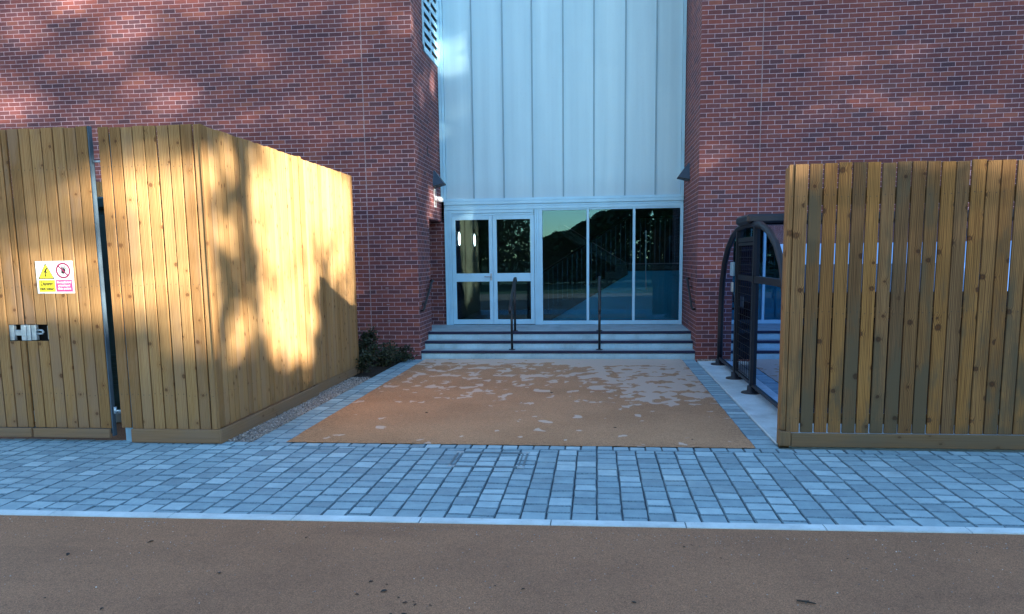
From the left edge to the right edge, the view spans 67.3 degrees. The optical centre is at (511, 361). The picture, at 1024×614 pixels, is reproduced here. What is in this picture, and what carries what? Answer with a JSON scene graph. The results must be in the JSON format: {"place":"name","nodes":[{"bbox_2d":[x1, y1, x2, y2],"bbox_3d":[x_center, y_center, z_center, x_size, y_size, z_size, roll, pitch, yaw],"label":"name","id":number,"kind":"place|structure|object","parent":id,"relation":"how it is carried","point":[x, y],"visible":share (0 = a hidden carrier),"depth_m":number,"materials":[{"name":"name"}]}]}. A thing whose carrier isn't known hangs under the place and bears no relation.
{"place":"outdoors","nodes":[
{"label":"outdoors","id":0,"kind":"place"},
{"bbox_2d":[0,382,342,440],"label":"yard","id":1,"kind":"structure","parent":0,"point":[121,433],"depth_m":8.26,"materials":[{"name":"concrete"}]},
{"bbox_2d":[96,124,359,443],"bbox_3d":[-5.188,-1.037,10.140,5.069,3.160,4.787,0,8,6],"label":"timber enclosure","id":2,"kind":"object","parent":1,"relation":"on","point":[275,257],"visible":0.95,"depth_m":7.80,"materials":[{"name":"brown wood"}]},
{"bbox_2d":[0,130,36,436],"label":"timber gate","id":3,"kind":"structure","parent":2,"relation":"attached to","point":[17,419],"depth_m":7.85,"materials":[{"name":"wood"}]},
{"bbox_2d":[7,126,120,437],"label":"timber gate","id":4,"kind":"structure","parent":2,"relation":"attached to","point":[54,186],"depth_m":7.71,"materials":[{"name":"wood"}]},
{"bbox_2d":[35,261,74,293],"bbox_3d":[-4.575,-0.848,7.701,0.400,0.322,0.008,0,8,6],"label":"warning sign","id":5,"kind":"object","parent":4,"relation":"attached to","point":[55,276],"visible":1,"depth_m":7.70,"materials":[{"name":"white plastic"}]},
{"bbox_2d":[0,515,1023,613],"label":"road","id":6,"kind":"structure","parent":0,"point":[720,577],"depth_m":4.52,"materials":[{"name":"brown asphalt"}]},
{"bbox_2d":[3,517,1017,613],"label":"grit","id":7,"kind":"object","parent":6,"relation":"on","point":[527,541],"visible":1,"depth_m":4.82,"materials":[{"name":"stone"}]},
{"bbox_2d":[797,600,815,603],"bbox_3d":[1.541,1.253,4.030,0.095,0.014,0.023,2,8,17],"label":"twig","id":8,"kind":"object","parent":6,"relation":"on","point":[807,601],"visible":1,"depth_m":4.02,"materials":[{"name":"brown wood"}]},
{"bbox_2d":[0,439,1023,527],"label":"pavement","id":9,"kind":"structure","parent":0,"point":[979,489],"depth_m":6.27,"materials":[{"name":"grey stone"}]},
{"bbox_2d":[447,451,528,468],"bbox_3d":[-0.204,0.886,6.987,0.683,0.014,0.535,0,8,6],"label":"manhole cover","id":10,"kind":"object","parent":9,"relation":"on","point":[477,466],"visible":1,"depth_m":6.89,"materials":[{"name":"metal"}]},
{"bbox_2d":[287,359,754,447],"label":"forecourt","id":11,"kind":"structure","parent":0,"point":[635,402],"depth_m":9.33,"materials":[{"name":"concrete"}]},
{"bbox_2d":[294,309,751,449],"bbox_3d":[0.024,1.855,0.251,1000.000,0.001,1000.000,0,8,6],"label":"ground","id":12,"kind":"structure","parent":0,"point":[514,445],"depth_m":7.76,"materials":[{"name":"grey concrete"}]},
{"bbox_2d":[227,377,369,441],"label":"gravel","id":13,"kind":"structure","parent":12,"relation":"on","point":[271,425],"depth_m":9.28,"materials":[{"name":"grey gravel"}]},
{"bbox_2d":[253,360,422,442],"bbox_3d":[-2.117,0.406,10.916,0.364,0.054,6.341,0,8,6],"label":"path edging","id":14,"kind":"object","parent":12,"relation":"on","point":[285,433],"visible":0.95,"depth_m":9.63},
{"bbox_2d":[346,359,399,380],"bbox_3d":[-2.654,0.118,12.896,1.115,0.032,2.600,0,8,6],"label":"planting bed","id":15,"kind":"object","parent":12,"relation":"on","point":[377,369],"visible":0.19,"depth_m":12.73,"materials":[{"name":"brown plant"}]},
{"bbox_2d":[355,348,376,373],"bbox_3d":[-2.441,-0.008,12.430,0.556,0.431,0.951,-4,8,-24],"label":"shrub","id":16,"kind":"object","parent":15,"relation":"on","point":[364,358],"visible":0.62,"depth_m":12.28,"materials":[{"name":"green plant"}]},
{"bbox_2d":[358,324,379,360],"bbox_3d":[-2.585,-0.324,13.722,0.403,0.707,0.621,3,9,27],"label":"shrub","id":17,"kind":"object","parent":15,"relation":"on","point":[366,336],"visible":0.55,"depth_m":13.61,"materials":[{"name":"green plant"}]},
{"bbox_2d":[363,338,404,366],"bbox_3d":[-2.193,-0.146,13.146,0.761,0.503,1.110,0,8,6],"label":"shrub","id":18,"kind":"object","parent":15,"relation":"on","point":[389,351],"visible":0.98,"depth_m":13.15,"materials":[{"name":"green plant"}]},
{"bbox_2d":[396,344,417,361],"bbox_3d":[-1.994,-0.143,13.730,0.589,0.335,0.679,-3,8,-14],"label":"shrub","id":19,"kind":"object","parent":12,"relation":"on","point":[405,356],"visible":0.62,"depth_m":13.76,"materials":[{"name":"green plant"}]},
{"bbox_2d":[0,0,1023,361],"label":"brick building","id":20,"kind":"structure","parent":12,"relation":"on","point":[522,128],"depth_m":13.89,"materials":[{"name":"brick"}]},
{"bbox_2d":[420,280,433,311],"bbox_3d":[-1.581,-1.252,14.447,0.094,0.561,0.926,0,8,6],"label":"wall handrail","id":21,"kind":"object","parent":20,"relation":"attached to","point":[428,292],"depth_m":14.29,"materials":[{"name":"black metal"}]},
{"bbox_2d":[434,189,442,207],"bbox_3d":[-1.456,-3.252,15.269,0.155,0.360,0.267,0,8,6],"label":"security sensor","id":22,"kind":"object","parent":20,"relation":"attached to","point":[438,199],"visible":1,"depth_m":15.19,"materials":[{"name":"white plastic"}]},
{"bbox_2d":[433,171,445,187],"bbox_3d":[-1.433,-3.608,15.177,0.218,0.330,0.270,0,8,6],"label":"wall lamp","id":23,"kind":"object","parent":20,"relation":"attached to","point":[438,181],"visible":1,"depth_m":15.09,"materials":[{"name":"metal"}]},
{"bbox_2d":[456,231,460,245],"bbox_3d":[-1.202,-2.755,17.208,0.050,0.340,0.340,0,8,6],"label":"bulkhead lamp","id":24,"kind":"object","parent":20,"relation":"attached to","point":[458,239],"visible":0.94,"depth_m":17.10,"materials":[{"name":"white plastic"}]},
{"bbox_2d":[451,215,493,323],"bbox_3d":[-0.816,-1.899,15.975,0.852,2.239,0.132,0,8,6],"label":"door","id":25,"kind":"structure","parent":20,"relation":"in","point":[469,277],"depth_m":15.99,"materials":[{"name":"metal"}]},
{"bbox_2d":[472,233,475,246],"bbox_3d":[-0.966,-3.066,19.363,0.050,0.340,0.340,0,8,6],"label":"bulkhead lamp","id":26,"kind":"object","parent":20,"relation":"attached to","point":[473,240],"visible":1,"depth_m":19.27,"materials":[{"name":"white plastic"}]},
{"bbox_2d":[492,215,534,323],"bbox_3d":[0.040,-1.902,15.917,0.852,2.239,0.060,0,8,6],"label":"door","id":27,"kind":"structure","parent":20,"relation":"in","point":[497,277],"depth_m":15.90,"materials":[{"name":"metal"}]},
{"bbox_2d":[444,197,683,324],"bbox_3d":[1.028,-2.038,15.794,4.854,2.540,0.108,0,8,6],"label":"window frame","id":28,"kind":"structure","parent":20,"relation":"in","point":[513,207],"depth_m":15.72,"materials":[{"name":"metal"}]},
{"bbox_2d":[645,231,646,288],"bbox_3d":[2.744,-2.070,15.717,0.056,1.211,0.020,0,8,6],"label":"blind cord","id":29,"kind":"object","parent":20,"relation":"hanging from","point":[645,266],"visible":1,"depth_m":15.73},
{"bbox_2d":[677,163,689,180],"bbox_3d":[3.225,-3.576,14.488,0.218,0.330,0.270,0,8,6],"label":"wall lamp","id":30,"kind":"object","parent":20,"relation":"attached to","point":[684,174],"visible":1,"depth_m":14.40,"materials":[{"name":"metal"}]},
{"bbox_2d":[685,277,695,309],"bbox_3d":[3.224,-1.244,13.921,0.094,0.561,0.926,0,8,6],"label":"wall handrail","id":31,"kind":"object","parent":20,"relation":"attached to","point":[689,292],"depth_m":13.78,"materials":[{"name":"black metal"}]},
{"bbox_2d":[0,509,1023,534],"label":"kerb","id":32,"kind":"structure","parent":12,"relation":"on","point":[831,527],"depth_m":5.30,"materials":[{"name":"concrete"}]},
{"bbox_2d":[421,324,694,359],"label":"entrance steps","id":33,"kind":"structure","parent":12,"relation":"on","point":[567,341],"depth_m":14.23,"materials":[{"name":"concrete"}]},
{"bbox_2d":[508,277,517,349],"bbox_3d":[0.021,-0.908,14.273,0.120,1.309,1.126,0,8,6],"label":"handrail","id":34,"kind":"object","parent":33,"relation":"on","point":[510,308],"visible":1,"depth_m":14.08,"materials":[{"name":"black metal"}]},
{"bbox_2d":[596,276,602,349],"bbox_3d":[1.602,-0.905,14.099,0.120,1.309,1.126,0,8,6],"label":"handrail","id":35,"kind":"object","parent":33,"relation":"on","point":[599,330],"visible":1,"depth_m":13.88,"materials":[{"name":"black metal"}]},
{"bbox_2d":[697,359,715,360],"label":"gravel","id":36,"kind":"structure","parent":12,"relation":"on","point":[706,360],"depth_m":13.41,"materials":[{"name":"grey gravel"}]},
{"bbox_2d":[683,360,778,449],"bbox_3d":[2.756,0.412,10.391,0.224,0.054,6.357,0,8,6],"label":"path edging","id":37,"kind":"object","parent":12,"relation":"on","point":[753,433],"visible":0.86,"depth_m":9.01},
{"bbox_2d":[697,361,1023,452],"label":"concrete slab","id":38,"kind":"structure","parent":12,"relation":"on","point":[760,411],"depth_m":8.97,"materials":[{"name":"grey concrete"}]},
{"bbox_2d":[711,209,1013,413],"bbox_3d":[6.466,-0.810,10.137,6.855,2.323,4.635,0,8,6],"label":"cycle shelter","id":39,"kind":"object","parent":38,"relation":"on","point":[749,303],"visible":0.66,"depth_m":9.81,"materials":[{"name":"metal"}]},
{"bbox_2d":[735,242,752,383],"bbox_3d":[3.208,-0.698,10.588,0.030,1.870,1.130,0,8,6],"label":"mesh door","id":40,"kind":"structure","parent":39,"relation":"in","point":[740,245],"depth_m":10.84,"materials":[{"name":"black metal"}]},
{"bbox_2d":[776,159,1023,449],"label":"slatted fence","id":41,"kind":"object","parent":12,"relation":"on","point":[991,193],"visible":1,"depth_m":7.04,"materials":[{"name":"brown wood"}]},
{"bbox_2d":[121,444,968,523],"bbox_3d":[0.686,0.984,6.278,24.200,0.001,2.341,0,8,6],"label":"pavement bedding","id":42,"kind":"object","parent":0,"point":[596,485],"visible":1,"depth_m":6.18,"materials":[{"name":"grey sand"}]},
{"bbox_2d":[543,216,679,319],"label":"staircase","id":43,"kind":"structure","parent":0,"point":[657,297],"depth_m":16.83,"materials":[{"name":"black metal"}]}
]}

